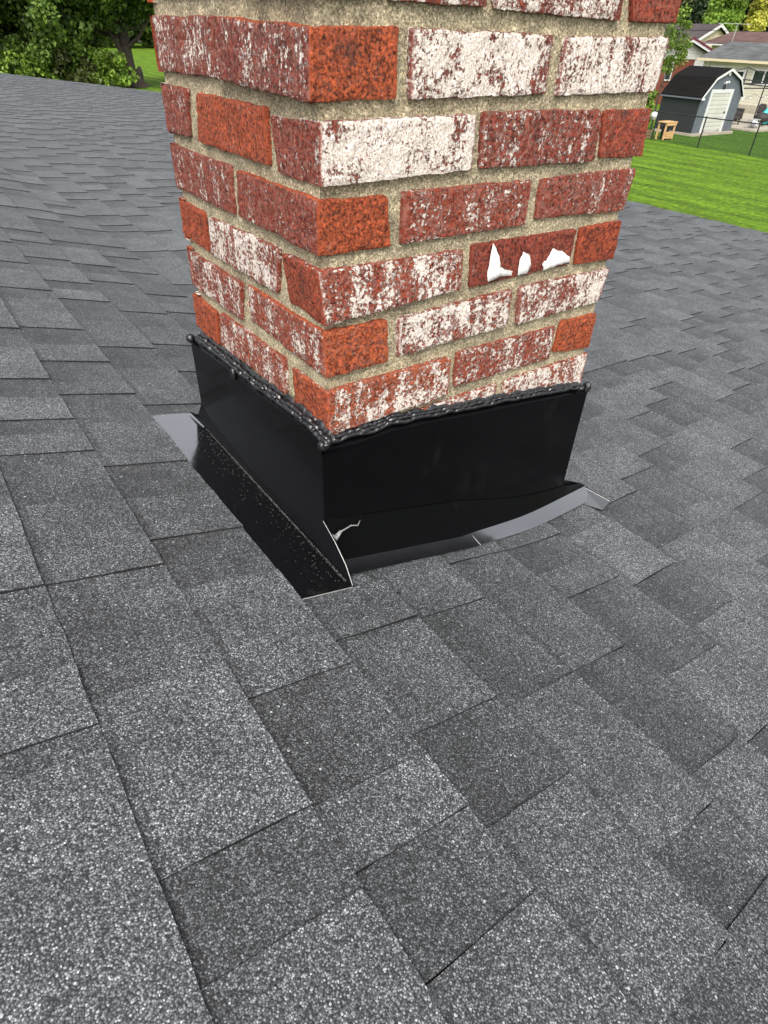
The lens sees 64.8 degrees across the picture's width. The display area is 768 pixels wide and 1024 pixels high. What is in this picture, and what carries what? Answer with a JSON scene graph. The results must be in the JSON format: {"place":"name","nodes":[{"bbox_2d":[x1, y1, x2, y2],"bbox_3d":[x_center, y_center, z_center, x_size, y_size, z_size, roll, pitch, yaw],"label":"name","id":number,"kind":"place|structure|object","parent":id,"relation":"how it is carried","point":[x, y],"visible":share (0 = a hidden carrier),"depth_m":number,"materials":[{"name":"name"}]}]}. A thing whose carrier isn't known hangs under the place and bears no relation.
{"place":"outdoors","nodes":[
{"label":"outdoors","id":0,"kind":"place"},
{"bbox_2d":[0,0,767,1023],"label":"house","id":1,"kind":"structure","parent":0,"point":[382,510],"depth_m":0.70,"materials":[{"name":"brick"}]},
{"bbox_2d":[2,28,767,232],"bbox_3d":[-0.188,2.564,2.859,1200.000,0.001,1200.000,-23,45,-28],"label":"lawn","id":2,"kind":"structure","parent":0,"point":[704,179],"depth_m":22.83,"materials":[{"name":"green plant"}]},
{"bbox_2d":[0,49,13,73],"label":"garden shrub","id":3,"kind":"object","parent":2,"relation":"on","point":[5,67],"visible":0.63,"depth_m":39.09,"materials":[{"name":"green plant"}]},
{"bbox_2d":[3,45,58,79],"bbox_3d":[-22.937,-29.031,39.658,3.212,2.603,2.904,-23,45,-28],"label":"garden shrub","id":4,"kind":"object","parent":2,"relation":"on","point":[20,64],"visible":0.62,"depth_m":38.88,"materials":[{"name":"green plant"}]},
{"bbox_2d":[0,0,107,79],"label":"leafy tree","id":5,"kind":"object","parent":2,"relation":"on","point":[47,26],"visible":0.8,"depth_m":38.53,"materials":[{"name":"green plant"}]},
{"bbox_2d":[50,47,103,84],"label":"garden shrub","id":6,"kind":"object","parent":2,"relation":"on","point":[87,64],"visible":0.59,"depth_m":40.09,"materials":[{"name":"green plant"}]},
{"bbox_2d":[16,2,141,43],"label":"woods","id":7,"kind":"object","parent":2,"relation":"on","point":[134,36],"depth_m":128.19,"materials":[{"name":"green plant"}]},
{"bbox_2d":[52,0,154,87],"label":"leafy tree","id":8,"kind":"object","parent":2,"relation":"on","point":[121,18],"visible":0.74,"depth_m":40.84,"materials":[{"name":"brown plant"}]},
{"bbox_2d":[75,16,144,47],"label":"distant tree","id":9,"kind":"object","parent":2,"relation":"on","point":[110,42],"visible":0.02,"depth_m":101.92,"materials":[{"name":"green plant"}]},
{"bbox_2d":[84,45,139,87],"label":"garden shrub","id":10,"kind":"object","parent":2,"relation":"on","point":[107,67],"visible":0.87,"depth_m":41.26,"materials":[{"name":"green plant"}]},
{"bbox_2d":[133,16,153,47],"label":"distant tree","id":11,"kind":"object","parent":2,"relation":"on","point":[146,38],"visible":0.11,"depth_m":106.71,"materials":[{"name":"green plant"}]},
{"bbox_2d":[646,129,651,137],"bbox_3d":[13.094,-19.104,30.563,0.600,0.360,0.500,-23,45,-28],"label":"wooden crate","id":12,"kind":"object","parent":2,"relation":"on","point":[649,132],"visible":0.29,"depth_m":30.46,"materials":[{"name":"brown wood"}]},
{"bbox_2d":[646,90,658,107],"bbox_3d":[15.159,-24.072,35.871,1.527,1.688,1.690,-23,45,-28],"label":"garden shrub","id":13,"kind":"object","parent":2,"relation":"on","point":[652,95],"visible":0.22,"depth_m":35.36,"materials":[{"name":"green plant"}]},
{"bbox_2d":[650,112,656,129],"bbox_3d":[13.438,-19.429,30.371,0.320,1.130,0.315,-23,45,-28],"label":"globe lamp","id":14,"kind":"object","parent":2,"relation":"on","point":[653,116],"visible":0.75,"depth_m":30.07,"materials":[{"name":"white glass"}]},
{"bbox_2d":[660,125,670,138],"bbox_3d":[14.092,-19.059,30.359,0.447,0.570,0.447,-23,45,-28],"label":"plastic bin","id":15,"kind":"object","parent":2,"relation":"on","point":[663,128],"visible":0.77,"depth_m":30.20,"materials":[{"name":"black plastic"}]},
{"bbox_2d":[655,120,677,139],"bbox_3d":[14.106,-19.107,30.300,0.920,0.760,0.522,-23,45,-28],"label":"wooden stand","id":16,"kind":"object","parent":2,"relation":"on","point":[670,123],"visible":0.96,"depth_m":30.12,"materials":[{"name":"brown wood"}]},
{"bbox_2d":[651,3,692,120],"bbox_3d":[17.037,-26.576,35.948,1.935,5.644,2.082,9,39,9],"label":"slender tree","id":17,"kind":"object","parent":2,"relation":"on","point":[680,46],"visible":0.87,"depth_m":35.21,"materials":[{"name":"green plant"}]},
{"bbox_2d":[679,0,698,19],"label":"leafy tree","id":18,"kind":"object","parent":2,"relation":"on","point":[684,1],"visible":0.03,"depth_m":86.02,"materials":[{"name":"green plant"}]},
{"bbox_2d":[680,0,714,23],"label":"evergreen tree","id":19,"kind":"object","parent":2,"relation":"on","point":[696,14],"visible":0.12,"depth_m":85.74,"materials":[{"name":"green plant"}]},
{"bbox_2d":[653,65,744,136],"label":"garden shed","id":20,"kind":"structure","parent":2,"relation":"on","point":[712,92],"depth_m":31.77,"materials":[{"name":"grey painted wood siding"},{"name":"black shingle"},{"name":"white painted trim"}]},
{"bbox_2d":[703,93,730,131],"bbox_3d":[17.584,-21.133,32.042,1.740,1.720,0.050,-23,45,-28],"label":"door","id":21,"kind":"structure","parent":20,"relation":"in","point":[719,101],"depth_m":32.03,"materials":[{"name":"white metal"}]},
{"bbox_2d":[647,110,767,156],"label":"wire fence","id":22,"kind":"object","parent":2,"relation":"on","point":[735,121],"visible":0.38,"depth_m":27.75,"materials":[{"name":"black metal"}]},
{"bbox_2d":[650,113,767,131],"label":"patio slab","id":23,"kind":"structure","parent":2,"relation":"on","point":[746,117],"depth_m":36.14,"materials":[{"name":"concrete"}]},
{"bbox_2d":[734,112,741,124],"bbox_3d":[21.163,-23.984,36.484,0.745,1.000,0.700,18,41,19],"label":"wicker chair","id":24,"kind":"object","parent":23,"relation":"on","point":[738,117],"visible":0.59,"depth_m":36.34,"materials":[{"name":"grey wicker"}]},
{"bbox_2d":[733,108,744,119],"bbox_3d":[21.646,-25.257,38.193,2.620,0.800,0.820,-23,45,-28],"label":"outdoor sofa","id":25,"kind":"object","parent":23,"relation":"on","point":[742,110],"visible":0.15,"depth_m":38.48,"materials":[{"name":"brown wicker"}]},
{"bbox_2d":[736,67,767,117],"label":"patio frame","id":26,"kind":"object","parent":23,"relation":"on","point":[753,84],"visible":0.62,"depth_m":35.66,"materials":[{"name":"black metal"}]},
{"bbox_2d":[746,118,760,128],"bbox_3d":[21.325,-22.423,34.963,0.500,0.460,0.700,31,47,31],"label":"side table","id":27,"kind":"object","parent":23,"relation":"on","point":[752,119],"visible":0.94,"depth_m":34.74,"materials":[{"name":"white plastic"}]},
{"bbox_2d":[750,120,758,127],"bbox_3d":[21.765,-22.831,35.543,0.530,0.428,0.770,27,44,27],"label":"seat cushion","id":28,"kind":"object","parent":23,"relation":"on","point":[754,121],"visible":0.57,"depth_m":35.39,"materials":[{"name":"white fabric"}]},
{"bbox_2d":[754,112,767,125],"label":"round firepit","id":29,"kind":"object","parent":23,"relation":"on","point":[763,116],"visible":0.84,"depth_m":35.90,"materials":[{"name":"grey stone"}]},
{"bbox_2d":[757,103,767,123],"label":"wicker chair","id":30,"kind":"object","parent":23,"relation":"on","point":[762,107],"visible":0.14,"depth_m":37.32,"materials":[{"name":"grey wicker"}]},
{"bbox_2d":[702,0,748,32],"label":"leafy tree","id":31,"kind":"object","parent":2,"relation":"on","point":[725,11],"visible":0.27,"depth_m":76.77,"materials":[{"name":"green plant"}]},
{"bbox_2d":[738,0,767,30],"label":"leafy tree","id":32,"kind":"object","parent":2,"relation":"on","point":[746,11],"visible":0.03,"depth_m":81.60,"materials":[{"name":"green plant"}]},
{"bbox_2d":[742,0,767,30],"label":"leafy tree","id":33,"kind":"object","parent":2,"relation":"on","point":[757,15],"visible":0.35,"depth_m":78.00,"materials":[{"name":"yellow plant"}]},
{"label":"utility pole","id":34,"kind":"object","parent":2,"relation":"on","visible":0},
{"bbox_2d":[665,29,767,31],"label":"overhead line","id":35,"kind":"object","parent":34,"relation":"attached to","point":[722,30],"visible":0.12,"depth_m":50.69,"materials":[{"name":"black metal"}]},
{"bbox_2d":[646,37,713,103],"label":"brick house","id":36,"kind":"structure","parent":0,"point":[698,48],"depth_m":46.97,"materials":[{"name":"red"}]},
{"bbox_2d":[664,63,673,80],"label":"window","id":37,"kind":"structure","parent":36,"relation":"in","point":[668,76],"depth_m":46.74,"materials":[{"name":"white glass"}]},
{"bbox_2d":[663,23,728,46],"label":"gable house","id":38,"kind":"structure","parent":0,"point":[703,36],"depth_m":64.75,"materials":[{"name":"white wood"}]},
{"bbox_2d":[697,42,767,113],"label":"cream house","id":39,"kind":"structure","parent":0,"point":[740,55],"depth_m":42.87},
{"bbox_2d":[718,23,752,41],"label":"roof aerial","id":40,"kind":"object","parent":39,"relation":"on","point":[736,27],"visible":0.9,"depth_m":47.31,"materials":[{"name":"silver metal"}]},
{"bbox_2d":[736,70,745,78],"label":"window","id":41,"kind":"structure","parent":39,"relation":"in","point":[741,72],"depth_m":42.77,"materials":[{"name":"white glass"}]},
{"bbox_2d":[750,69,767,85],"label":"window","id":42,"kind":"structure","parent":39,"relation":"in","point":[756,75],"depth_m":41.97,"materials":[{"name":"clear glass"}]},
{"bbox_2d":[703,31,767,48],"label":"brown roof house","id":43,"kind":"structure","parent":0,"point":[754,37],"depth_m":56.56,"materials":[{"name":"brown"}]}
]}

